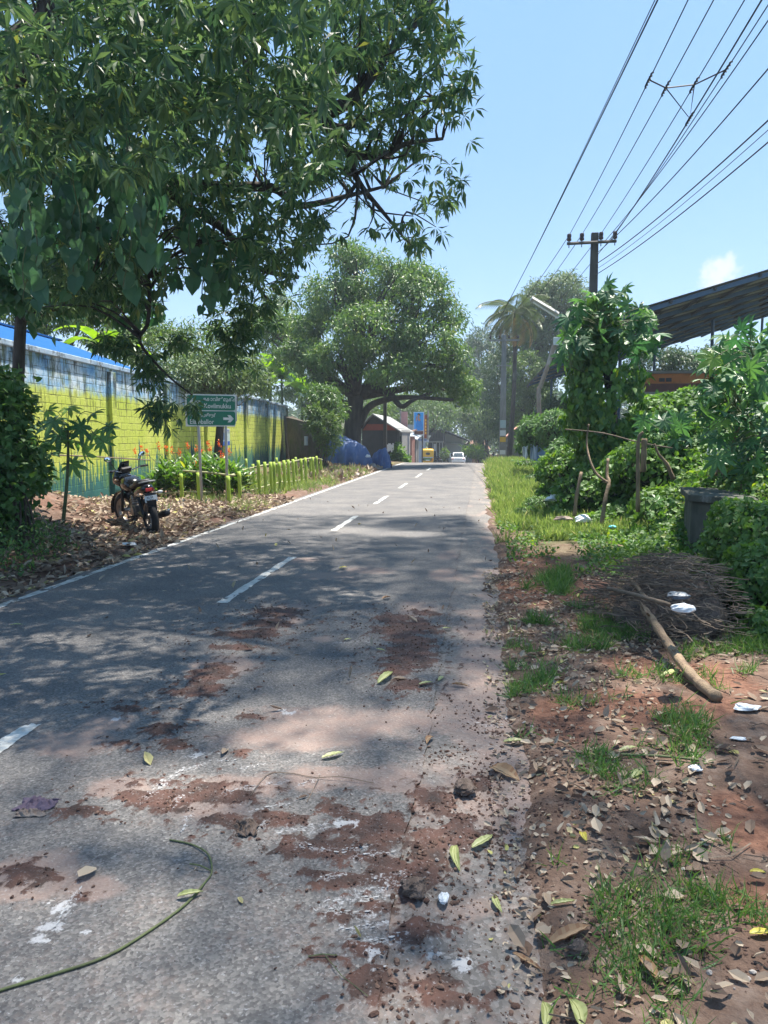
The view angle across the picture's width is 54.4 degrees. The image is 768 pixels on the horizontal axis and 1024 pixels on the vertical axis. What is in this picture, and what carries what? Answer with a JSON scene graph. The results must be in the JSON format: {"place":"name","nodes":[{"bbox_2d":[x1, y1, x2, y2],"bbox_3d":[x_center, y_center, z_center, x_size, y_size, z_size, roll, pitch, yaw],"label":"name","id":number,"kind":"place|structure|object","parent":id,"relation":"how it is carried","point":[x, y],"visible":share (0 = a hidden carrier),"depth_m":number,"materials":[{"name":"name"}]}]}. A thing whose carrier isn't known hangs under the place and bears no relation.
{"place":"outdoors","nodes":[
{"label":"outdoors","id":0,"kind":"place"},
{"bbox_2d":[0,322,140,371],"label":"blue roofed building","id":1,"kind":"structure","parent":0,"point":[39,340],"depth_m":21.87,"materials":[{"name":"metal"}]},
{"bbox_2d":[0,463,475,1023],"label":"road","id":2,"kind":"structure","parent":0,"point":[216,951],"depth_m":3.84,"materials":[{"name":"asphalt"}]},
{"bbox_2d":[0,723,39,752],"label":"road marking","id":3,"kind":"object","parent":2,"relation":"on","point":[10,739],"visible":1,"depth_m":4.11,"materials":[{"name":"paint"}]},
{"bbox_2d":[12,808,47,817],"bbox_3d":[-1.545,1.306,3.263,0.146,0.031,0.060,-1,6,-5],"label":"rag","id":4,"kind":"object","parent":2,"relation":"on","point":[24,812],"visible":1,"depth_m":3.25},
{"bbox_2d":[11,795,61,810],"bbox_3d":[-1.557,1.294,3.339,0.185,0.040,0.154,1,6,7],"label":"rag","id":5,"kind":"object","parent":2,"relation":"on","point":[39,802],"visible":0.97,"depth_m":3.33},
{"bbox_2d":[0,839,212,991],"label":"cut vine","id":6,"kind":"object","parent":2,"relation":"on","point":[102,957],"visible":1,"depth_m":2.41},
{"bbox_2d":[0,462,410,607],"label":"edge line","id":7,"kind":"object","parent":2,"relation":"on","point":[75,579],"visible":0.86,"depth_m":10.16,"materials":[{"name":"paint"}]},
{"bbox_2d":[0,497,485,936],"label":"leaf litter","id":8,"kind":"object","parent":2,"relation":"on","point":[148,759],"visible":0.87,"depth_m":5.06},
{"bbox_2d":[232,818,258,836],"bbox_3d":[-0.583,1.313,3.140,0.121,0.045,0.149,-3,6,-24],"label":"husk","id":9,"kind":"object","parent":2,"relation":"on","point":[245,827],"visible":1,"depth_m":3.12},
{"bbox_2d":[216,557,295,602],"bbox_3d":[-1.423,0.753,8.767,0.124,0.001,2.840,1,6,7],"label":"road marking","id":10,"kind":"object","parent":2,"relation":"on","point":[241,589],"visible":1,"depth_m":8.44,"materials":[{"name":"paint"}]},
{"bbox_2d":[53,642,478,966],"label":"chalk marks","id":11,"kind":"object","parent":2,"relation":"on","point":[299,845],"visible":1,"depth_m":2.78},
{"bbox_2d":[0,441,767,1023],"bbox_3d":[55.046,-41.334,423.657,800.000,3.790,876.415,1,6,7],"label":"ground","id":12,"kind":"structure","parent":0,"point":[738,1001],"depth_m":3.39,"materials":[{"name":"soil"}]},
{"bbox_2d":[0,363,61,550],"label":"wild shrub","id":13,"kind":"object","parent":12,"relation":"on","point":[21,472],"visible":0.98,"depth_m":9.61,"materials":[{"name":"green plant"}]},
{"bbox_2d":[0,514,80,580],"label":"weeds","id":14,"kind":"object","parent":12,"relation":"on","point":[29,551],"visible":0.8,"depth_m":9.29,"materials":[{"name":"green plant"}]},
{"bbox_2d":[0,305,109,345],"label":"garden tree","id":15,"kind":"object","parent":12,"relation":"on","point":[44,329],"visible":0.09,"depth_m":28.45,"materials":[{"name":"green plant"}]},
{"bbox_2d":[32,403,120,524],"bbox_3d":[-5.182,-0.729,12.019,2.219,2.061,1.087,1,6,7],"label":"papaya plant","id":16,"kind":"object","parent":12,"relation":"on","point":[80,428],"visible":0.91,"depth_m":11.89,"materials":[{"name":"green plant"}]},
{"bbox_2d":[0,219,166,442],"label":"slender tree","id":17,"kind":"object","parent":12,"relation":"on","point":[10,298],"visible":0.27,"depth_m":11.26,"materials":[{"name":"green plant"}]},
{"bbox_2d":[53,325,150,358],"bbox_3d":[-10.125,-3.938,27.368,3.260,5.834,3.337,-2,6,-19],"label":"banana plant","id":18,"kind":"object","parent":12,"relation":"on","point":[91,332],"visible":0.28,"depth_m":26.61,"materials":[{"name":"green plant"}]},
{"bbox_2d":[51,313,234,367],"bbox_3d":[-10.331,-5.348,32.657,8.044,7.967,6.171,2,6,19],"label":"garden tree","id":19,"kind":"object","parent":12,"relation":"on","point":[149,339],"visible":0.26,"depth_m":31.20,"materials":[{"name":"green plant"}]},
{"bbox_2d":[0,338,287,497],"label":"painted wall","id":20,"kind":"structure","parent":12,"relation":"on","point":[257,431],"depth_m":20.35,"materials":[{"name":"paint"}]},
{"bbox_2d":[0,490,294,599],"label":"leaf litter","id":21,"kind":"object","parent":12,"relation":"on","point":[192,506],"visible":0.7,"depth_m":11.92,"materials":[{"name":"plant"}]},
{"bbox_2d":[104,451,169,533],"bbox_3d":[-4.168,-0.328,12.631,0.785,1.288,1.935,-13,12,-32],"label":"motorcycle","id":22,"kind":"object","parent":21,"relation":"on","point":[135,489],"visible":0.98,"depth_m":12.49,"materials":[{"name":"metal"}]},
{"bbox_2d":[145,441,197,497],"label":"ginger lily","id":23,"kind":"object","parent":12,"relation":"on","point":[156,476],"visible":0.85,"depth_m":19.46,"materials":[{"name":"green plant"}]},
{"bbox_2d":[145,446,203,497],"bbox_3d":[-5.454,-1.043,19.367,1.706,1.347,0.954,0,6,-1],"label":"ginger lily","id":24,"kind":"object","parent":12,"relation":"on","point":[176,485],"visible":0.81,"depth_m":19.39,"materials":[{"name":"green plant"}]},
{"bbox_2d":[155,445,203,495],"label":"ginger lily","id":25,"kind":"object","parent":12,"relation":"on","point":[163,465],"visible":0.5,"depth_m":19.63,"materials":[{"name":"green plant"}]},
{"bbox_2d":[54,454,322,500],"bbox_3d":[-4.654,-1.331,23.206,4.347,1.355,16.139,1,6,7],"label":"bamboo fence","id":26,"kind":"object","parent":12,"relation":"on","point":[274,469],"visible":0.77,"depth_m":20.98,"materials":[{"name":"wood"}]},
{"bbox_2d":[186,442,222,494],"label":"ginger lily","id":27,"kind":"object","parent":12,"relation":"on","point":[204,475],"visible":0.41,"depth_m":19.62,"materials":[{"name":"green plant"}]},
{"bbox_2d":[185,394,236,499],"bbox_3d":[-4.076,-1.420,17.736,1.210,2.718,0.104,-3,6,-24],"label":"road sign","id":28,"kind":"object","parent":12,"relation":"on","point":[220,410],"visible":0.74,"depth_m":17.65,"materials":[{"name":"metal"}]},
{"bbox_2d":[152,342,278,467],"bbox_3d":[-5.862,-3.787,29.032,3.219,5.582,8.068,2,6,20],"label":"garden tree","id":29,"kind":"object","parent":12,"relation":"on","point":[199,373],"visible":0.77,"depth_m":27.14,"materials":[{"name":"green plant"}]},
{"bbox_2d":[202,440,237,497],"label":"ginger lily","id":30,"kind":"object","parent":12,"relation":"on","point":[219,477],"visible":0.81,"depth_m":18.99,"materials":[{"name":"green plant"}]},
{"bbox_2d":[207,445,250,495],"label":"ginger lily","id":31,"kind":"object","parent":12,"relation":"on","point":[236,468],"visible":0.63,"depth_m":19.29,"materials":[{"name":"green plant"}]},
{"bbox_2d":[92,457,369,516],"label":"verge grass","id":32,"kind":"structure","parent":12,"relation":"on","point":[307,485],"depth_m":22.63,"materials":[{"name":"plant"}]},
{"bbox_2d":[0,0,487,441],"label":"mango tree","id":33,"kind":"object","parent":12,"relation":"on","point":[39,37],"visible":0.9,"depth_m":7.24,"materials":[{"name":"green plant"}]},
{"bbox_2d":[0,113,249,315],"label":"climbing vine","id":34,"kind":"object","parent":33,"relation":"attached to","point":[74,212],"visible":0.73,"depth_m":6.72,"materials":[{"name":"green plant"}]},
{"bbox_2d":[271,373,307,420],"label":"banana plant","id":35,"kind":"object","parent":12,"relation":"on","point":[294,382],"visible":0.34,"depth_m":50.13,"materials":[{"name":"green plant"}]},
{"bbox_2d":[285,416,320,460],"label":"laterite wall","id":36,"kind":"structure","parent":12,"relation":"on","point":[300,444],"depth_m":45.43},
{"bbox_2d":[226,290,399,419],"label":"tree","id":37,"kind":"object","parent":12,"relation":"on","point":[289,391],"visible":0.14,"depth_m":70.63,"materials":[{"name":"green plant"}]},
{"bbox_2d":[294,380,350,461],"bbox_3d":[-2.720,-3.701,33.464,2.515,4.351,2.092,1,6,7],"label":"creeper covered tree","id":38,"kind":"object","parent":12,"relation":"on","point":[327,398],"visible":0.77,"depth_m":33.03,"materials":[{"name":"green plant"}]},
{"bbox_2d":[299,400,346,466],"bbox_3d":[-2.668,-3.301,32.486,2.157,3.150,1.931,1,6,7],"label":"mango shrub","id":39,"kind":"object","parent":12,"relation":"on","point":[318,429],"visible":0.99,"depth_m":32.19,"materials":[{"name":"green plant"}]},
{"bbox_2d":[256,457,393,481],"bbox_3d":[-2.183,-2.088,34.581,3.837,0.955,16.409,1,6,7],"label":"verge debris","id":40,"kind":"object","parent":12,"relation":"on","point":[340,475],"visible":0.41,"depth_m":30.61,"materials":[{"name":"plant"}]},
{"bbox_2d":[0,595,652,1023],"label":"soil clods","id":41,"kind":"object","parent":12,"relation":"on","point":[426,901],"visible":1,"depth_m":3.26,"materials":[{"name":"soil"}]},
{"bbox_2d":[322,433,371,465],"bbox_3d":[-1.806,-3.020,36.848,2.486,1.913,2.061,1,6,7],"label":"tarpaulin","id":42,"kind":"object","parent":12,"relation":"on","point":[352,451],"visible":0.53,"depth_m":36.27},
{"bbox_2d":[248,234,485,443],"bbox_3d":[-1.642,-8.631,39.991,14.285,12.809,9.520,1,6,7],"label":"mango tree","id":43,"kind":"object","parent":12,"relation":"on","point":[353,305],"visible":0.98,"depth_m":38.92,"materials":[{"name":"green plant"}]},
{"bbox_2d":[372,448,391,468],"bbox_3d":[-0.199,-2.730,38.105,1.140,1.123,1.283,-3,7,-29],"label":"tarpaulin","id":44,"kind":"object","parent":12,"relation":"on","point":[380,457],"visible":0.84,"depth_m":37.70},
{"bbox_2d":[362,413,413,459],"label":"house","id":45,"kind":"structure","parent":12,"relation":"on","point":[372,435],"depth_m":50.27,"materials":[{"name":"paint"}]},
{"bbox_2d":[390,441,411,462],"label":"roadside shrub","id":46,"kind":"object","parent":12,"relation":"on","point":[398,454],"visible":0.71,"depth_m":49.72,"materials":[{"name":"green plant"}]},
{"bbox_2d":[414,412,423,462],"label":"hoarding","id":47,"kind":"object","parent":12,"relation":"on","point":[419,421],"visible":0.84,"depth_m":67.63,"materials":[{"name":"blue paint"}]},
{"bbox_2d":[363,351,478,433],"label":"tree","id":48,"kind":"object","parent":12,"relation":"on","point":[433,407],"visible":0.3,"depth_m":89.38,"materials":[{"name":"green plant"}]},
{"bbox_2d":[428,430,446,462],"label":"shop building","id":49,"kind":"structure","parent":12,"relation":"on","point":[436,442],"depth_m":91.47,"materials":[{"name":"concrete"}]},
{"bbox_2d":[251,377,633,454],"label":"woodland","id":50,"kind":"object","parent":12,"relation":"on","point":[294,413],"visible":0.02,"depth_m":136.62,"materials":[{"name":"green plant"}]},
{"bbox_2d":[441,429,472,462],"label":"white house","id":51,"kind":"structure","parent":12,"relation":"on","point":[453,442],"depth_m":95.27,"materials":[{"name":"concrete"}]},
{"bbox_2d":[429,322,510,462],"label":"tree","id":52,"kind":"object","parent":12,"relation":"on","point":[473,342],"visible":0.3,"depth_m":95.29,"materials":[{"name":"green plant"}]},
{"bbox_2d":[460,442,486,462],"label":"shrub","id":53,"kind":"object","parent":12,"relation":"on","point":[476,452],"visible":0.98,"depth_m":88.69,"materials":[{"name":"green plant"}]},
{"bbox_2d":[455,397,499,459],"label":"tree","id":54,"kind":"object","parent":12,"relation":"on","point":[470,423],"visible":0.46,"depth_m":89.95,"materials":[{"name":"green plant"}]},
{"bbox_2d":[472,331,528,447],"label":"tree","id":55,"kind":"object","parent":12,"relation":"on","point":[492,403],"visible":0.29,"depth_m":67.35,"materials":[{"name":"green plant"}]},
{"bbox_2d":[489,335,519,456],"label":"power pole","id":56,"kind":"object","parent":12,"relation":"on","point":[502,437],"visible":0.87,"depth_m":46.81,"materials":[{"name":"concrete"}]},
{"bbox_2d":[492,0,654,331],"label":"service cable","id":57,"kind":"object","parent":56,"relation":"attached to","point":[592,131],"visible":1,"depth_m":13.47,"materials":[{"name":"rubber"}]},
{"bbox_2d":[490,0,657,333],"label":"service cable","id":58,"kind":"object","parent":56,"relation":"attached to","point":[597,123],"visible":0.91,"depth_m":13.22,"materials":[{"name":"rubber"}]},
{"bbox_2d":[475,293,551,457],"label":"coconut palm","id":59,"kind":"object","parent":12,"relation":"on","point":[515,321],"visible":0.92,"depth_m":52.71,"materials":[{"name":"green plant"}]},
{"bbox_2d":[499,347,561,459],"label":"tree","id":60,"kind":"object","parent":12,"relation":"on","point":[524,378],"visible":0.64,"depth_m":61.55,"materials":[{"name":"green plant"}]},
{"bbox_2d":[513,494,552,523],"bbox_3d":[2.783,0.032,14.549,0.731,0.658,2.483,3,7,27],"label":"creeper mound","id":61,"kind":"object","parent":12,"relation":"on","point":[532,501],"visible":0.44,"depth_m":15.03,"materials":[{"name":"green plant"}]},
{"bbox_2d":[513,407,578,458],"bbox_3d":[5.867,-2.446,25.230,1.983,2.332,9.625,0,6,-1],"label":"creeper mound","id":62,"kind":"object","parent":12,"relation":"on","point":[538,429],"visible":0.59,"depth_m":26.27,"materials":[{"name":"green plant"}]},
{"bbox_2d":[535,337,560,464],"bbox_3d":[6.364,-3.958,28.960,0.980,5.474,0.390,3,7,30],"label":"light pole","id":63,"kind":"object","parent":12,"relation":"on","point":[546,369],"visible":0.61,"depth_m":28.95,"materials":[{"name":"metal"}]},
{"bbox_2d":[509,268,588,405],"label":"tree","id":64,"kind":"object","parent":12,"relation":"on","point":[543,341],"visible":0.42,"depth_m":63.63,"materials":[{"name":"green plant"}]},
{"bbox_2d":[529,392,605,454],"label":"tree","id":65,"kind":"object","parent":12,"relation":"on","point":[554,402],"visible":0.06,"depth_m":47.97,"materials":[{"name":"green plant"}]},
{"bbox_2d":[368,683,767,1023],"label":"gravel","id":66,"kind":"structure","parent":12,"relation":"on","point":[758,967],"depth_m":2.84,"materials":[{"name":"gravel"}]},
{"bbox_2d":[481,455,654,543],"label":"grass","id":67,"kind":"structure","parent":12,"relation":"on","point":[510,487],"depth_m":14.25,"materials":[{"name":"plant"}]},
{"bbox_2d":[600,458,610,525],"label":"dead branch","id":68,"kind":"object","parent":67,"relation":"on","point":[603,510],"visible":0.94,"depth_m":11.97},
{"bbox_2d":[636,431,643,511],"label":"dead branch","id":69,"kind":"object","parent":67,"relation":"on","point":[638,472],"visible":1,"depth_m":11.18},
{"bbox_2d":[548,923,589,944],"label":"fallen leaf","id":70,"kind":"object","parent":12,"relation":"on","point":[565,932],"visible":1,"depth_m":2.44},
{"bbox_2d":[566,938,589,955],"bbox_3d":[0.613,1.372,2.365,0.073,0.038,0.061,1,6,7],"label":"stone","id":71,"kind":"object","parent":12,"relation":"on","point":[575,946],"visible":0.98,"depth_m":2.35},
{"bbox_2d":[569,998,587,1023],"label":"fallen leaf","id":72,"kind":"object","parent":12,"relation":"on","point":[579,1009],"visible":1,"depth_m":2.12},
{"bbox_2d":[567,231,616,410],"bbox_3d":[6.013,-4.223,22.034,1.417,7.792,0.398,1,6,7],"label":"power pole","id":73,"kind":"object","parent":12,"relation":"on","point":[596,240],"visible":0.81,"depth_m":21.65,"materials":[{"name":"concrete"}]},
{"bbox_2d":[569,0,687,234],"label":"power wire","id":74,"kind":"object","parent":73,"relation":"attached to","point":[637,103],"visible":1,"depth_m":12.56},
{"bbox_2d":[582,0,713,233],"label":"power wire","id":75,"kind":"object","parent":73,"relation":"attached to","point":[656,104],"visible":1,"depth_m":12.54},
{"bbox_2d":[601,0,744,232],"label":"power wire","id":76,"kind":"object","parent":73,"relation":"attached to","point":[683,102],"visible":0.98,"depth_m":12.49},
{"bbox_2d":[596,120,767,263],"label":"service cable","id":77,"kind":"object","parent":73,"relation":"attached to","point":[749,137],"visible":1,"depth_m":13.04,"materials":[{"name":"rubber"}]},
{"bbox_2d":[596,68,767,253],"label":"service cable","id":78,"kind":"object","parent":73,"relation":"attached to","point":[696,150],"visible":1,"depth_m":11.99,"materials":[{"name":"rubber"}]},
{"bbox_2d":[596,142,767,274],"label":"service cable","id":79,"kind":"object","parent":73,"relation":"attached to","point":[693,203],"visible":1,"depth_m":13.16,"materials":[{"name":"rubber"}]},
{"bbox_2d":[604,20,767,241],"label":"power wire","id":80,"kind":"object","parent":73,"relation":"attached to","point":[699,118],"visible":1,"depth_m":12.03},
{"bbox_2d":[611,0,761,239],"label":"power wire","id":81,"kind":"object","parent":73,"relation":"attached to","point":[699,102],"visible":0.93,"depth_m":11.56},
{"bbox_2d":[644,61,732,125],"bbox_3d":[4.780,-6.707,12.082,1.165,0.363,1.540,1,6,7],"label":"wire spacer","id":82,"kind":"object","parent":81,"relation":"attached to","point":[666,87],"visible":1,"depth_m":11.98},
{"bbox_2d":[532,442,678,524],"bbox_3d":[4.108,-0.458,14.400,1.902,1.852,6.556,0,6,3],"label":"creeper mound","id":83,"kind":"object","parent":12,"relation":"on","point":[592,489],"visible":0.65,"depth_m":13.59,"materials":[{"name":"green plant"}]},
{"bbox_2d":[556,297,655,469],"bbox_3d":[4.635,-1.833,14.893,2.372,4.897,2.319,1,6,7],"label":"climbing vine","id":84,"kind":"object","parent":12,"relation":"on","point":[583,401],"visible":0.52,"depth_m":14.40,"materials":[{"name":"green plant"}]},
{"bbox_2d":[549,272,671,384],"bbox_3d":[4.428,-3.561,14.429,2.423,2.153,1.549,1,6,7],"label":"castor plant","id":85,"kind":"object","parent":12,"relation":"on","point":[643,320],"visible":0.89,"depth_m":14.25,"materials":[{"name":"green plant"}]},
{"bbox_2d":[481,485,767,1023],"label":"leaf litter","id":86,"kind":"object","parent":12,"relation":"on","point":[516,935],"visible":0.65,"depth_m":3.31,"materials":[{"name":"plant"}]},
{"bbox_2d":[495,553,767,1023],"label":"grass tufts","id":87,"kind":"object","parent":12,"relation":"on","point":[558,585],"visible":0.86,"depth_m":2.99,"materials":[{"name":"plant"}]},
{"bbox_2d":[496,451,767,615],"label":"weeds","id":88,"kind":"object","parent":12,"relation":"on","point":[600,549],"visible":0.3,"depth_m":9.98,"materials":[{"name":"green plant"}]},
{"bbox_2d":[506,520,767,1023],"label":"dry twigs","id":89,"kind":"object","parent":12,"relation":"on","point":[629,773],"visible":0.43,"depth_m":3.67,"materials":[{"name":"wood"}]},
{"bbox_2d":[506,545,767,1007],"bbox_3d":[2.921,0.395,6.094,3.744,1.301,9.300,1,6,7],"label":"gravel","id":90,"kind":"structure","parent":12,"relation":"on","point":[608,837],"depth_m":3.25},
{"bbox_2d":[527,269,767,418],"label":"canopy shed","id":91,"kind":"structure","parent":12,"relation":"on","point":[705,311],"depth_m":34.12,"materials":[{"name":"grey metal"}]},
{"bbox_2d":[602,538,704,572],"bbox_3d":[3.605,0.643,9.410,1.257,0.488,3.386,-1,6,-11],"label":"creeper mound","id":92,"kind":"object","parent":12,"relation":"on","point":[629,545],"visible":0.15,"depth_m":9.76,"materials":[{"name":"green plant"}]},
{"bbox_2d":[642,494,674,525],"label":"castor plant","id":93,"kind":"object","parent":12,"relation":"on","point":[658,499],"visible":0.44,"depth_m":11.13,"materials":[{"name":"green plant"}]},
{"bbox_2d":[618,384,705,442],"bbox_3d":[5.698,-1.745,15.681,3.121,1.890,1.852,-4,7,-36],"label":"creeper mound","id":94,"kind":"object","parent":12,"relation":"on","point":[679,399],"visible":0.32,"depth_m":15.30,"materials":[{"name":"green plant"}]},
{"bbox_2d":[628,407,700,457],"bbox_3d":[4.841,-1.211,12.940,1.206,1.240,1.502,2,6,16],"label":"castor plant","id":95,"kind":"object","parent":12,"relation":"on","point":[672,424],"visible":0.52,"depth_m":12.44,"materials":[{"name":"green plant"}]},
{"bbox_2d":[573,548,757,654],"bbox_3d":[2.485,0.870,6.464,1.688,1.072,2.325,1,6,7],"label":"brush heap","id":96,"kind":"object","parent":12,"relation":"on","point":[710,614],"visible":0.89,"depth_m":6.05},
{"bbox_2d":[606,586,670,606],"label":"fallen branch","id":97,"kind":"object","parent":96,"relation":"on","point":[648,598],"visible":0.94,"depth_m":5.66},
{"bbox_2d":[642,370,719,394],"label":"orange building","id":98,"kind":"structure","parent":12,"relation":"on","point":[670,381],"depth_m":36.33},
{"bbox_2d":[596,375,766,498],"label":"creeper mound","id":99,"kind":"object","parent":12,"relation":"on","point":[622,457],"visible":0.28,"depth_m":12.46,"materials":[{"name":"green plant"}]},
{"bbox_2d":[640,601,722,701],"bbox_3d":[1.993,0.918,5.147,0.104,0.283,1.490,0,6,3],"label":"fallen branch","id":100,"kind":"object","parent":12,"relation":"on","point":[707,689],"visible":0.99,"depth_m":4.92,"materials":[{"name":"wood"}]},
{"bbox_2d":[622,339,740,370],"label":"tree","id":101,"kind":"object","parent":12,"relation":"on","point":[673,358],"visible":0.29,"depth_m":61.07,"materials":[{"name":"green plant"}]},
{"bbox_2d":[617,451,767,586],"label":"bank creeper","id":102,"kind":"object","parent":12,"relation":"on","point":[703,481],"visible":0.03,"depth_m":10.27,"materials":[{"name":"green plant"}]},
{"bbox_2d":[680,487,758,551],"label":"concrete block","id":103,"kind":"structure","parent":12,"relation":"on","point":[699,501],"depth_m":9.00,"materials":[{"name":"concrete"}]},
{"bbox_2d":[690,314,767,481],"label":"castor plant","id":104,"kind":"object","parent":12,"relation":"on","point":[733,367],"visible":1,"depth_m":9.33,"materials":[{"name":"green plant"}]},
{"bbox_2d":[696,495,767,644],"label":"creeper mound","id":105,"kind":"object","parent":12,"relation":"on","point":[734,535],"visible":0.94,"depth_m":6.73,"materials":[{"name":"green plant"}]},
{"bbox_2d":[0,0,767,436],"label":"sky","id":106,"kind":"structure","parent":0,"point":[550,69],"materials":[{"name":"blue"}]},
{"bbox_2d":[378,463,543,1023],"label":"road shoulder","id":107,"kind":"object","parent":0,"point":[477,544],"visible":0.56,"depth_m":3.00},
{"bbox_2d":[400,876,425,898],"bbox_3d":[0.104,1.347,2.701,0.099,0.052,0.110,1,6,7],"label":"husk","id":108,"kind":"object","parent":107,"relation":"on","point":[413,887],"visible":1,"depth_m":2.67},
{"bbox_2d":[454,778,476,795],"bbox_3d":[0.381,1.271,3.481,0.110,0.046,0.138,1,6,7],"label":"husk","id":109,"kind":"object","parent":107,"relation":"on","point":[464,786],"visible":1,"depth_m":3.44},
{"bbox_2d":[490,762,519,780],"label":"fallen leaf","id":110,"kind":"object","parent":107,"relation":"on","point":[507,769],"visible":1,"depth_m":3.69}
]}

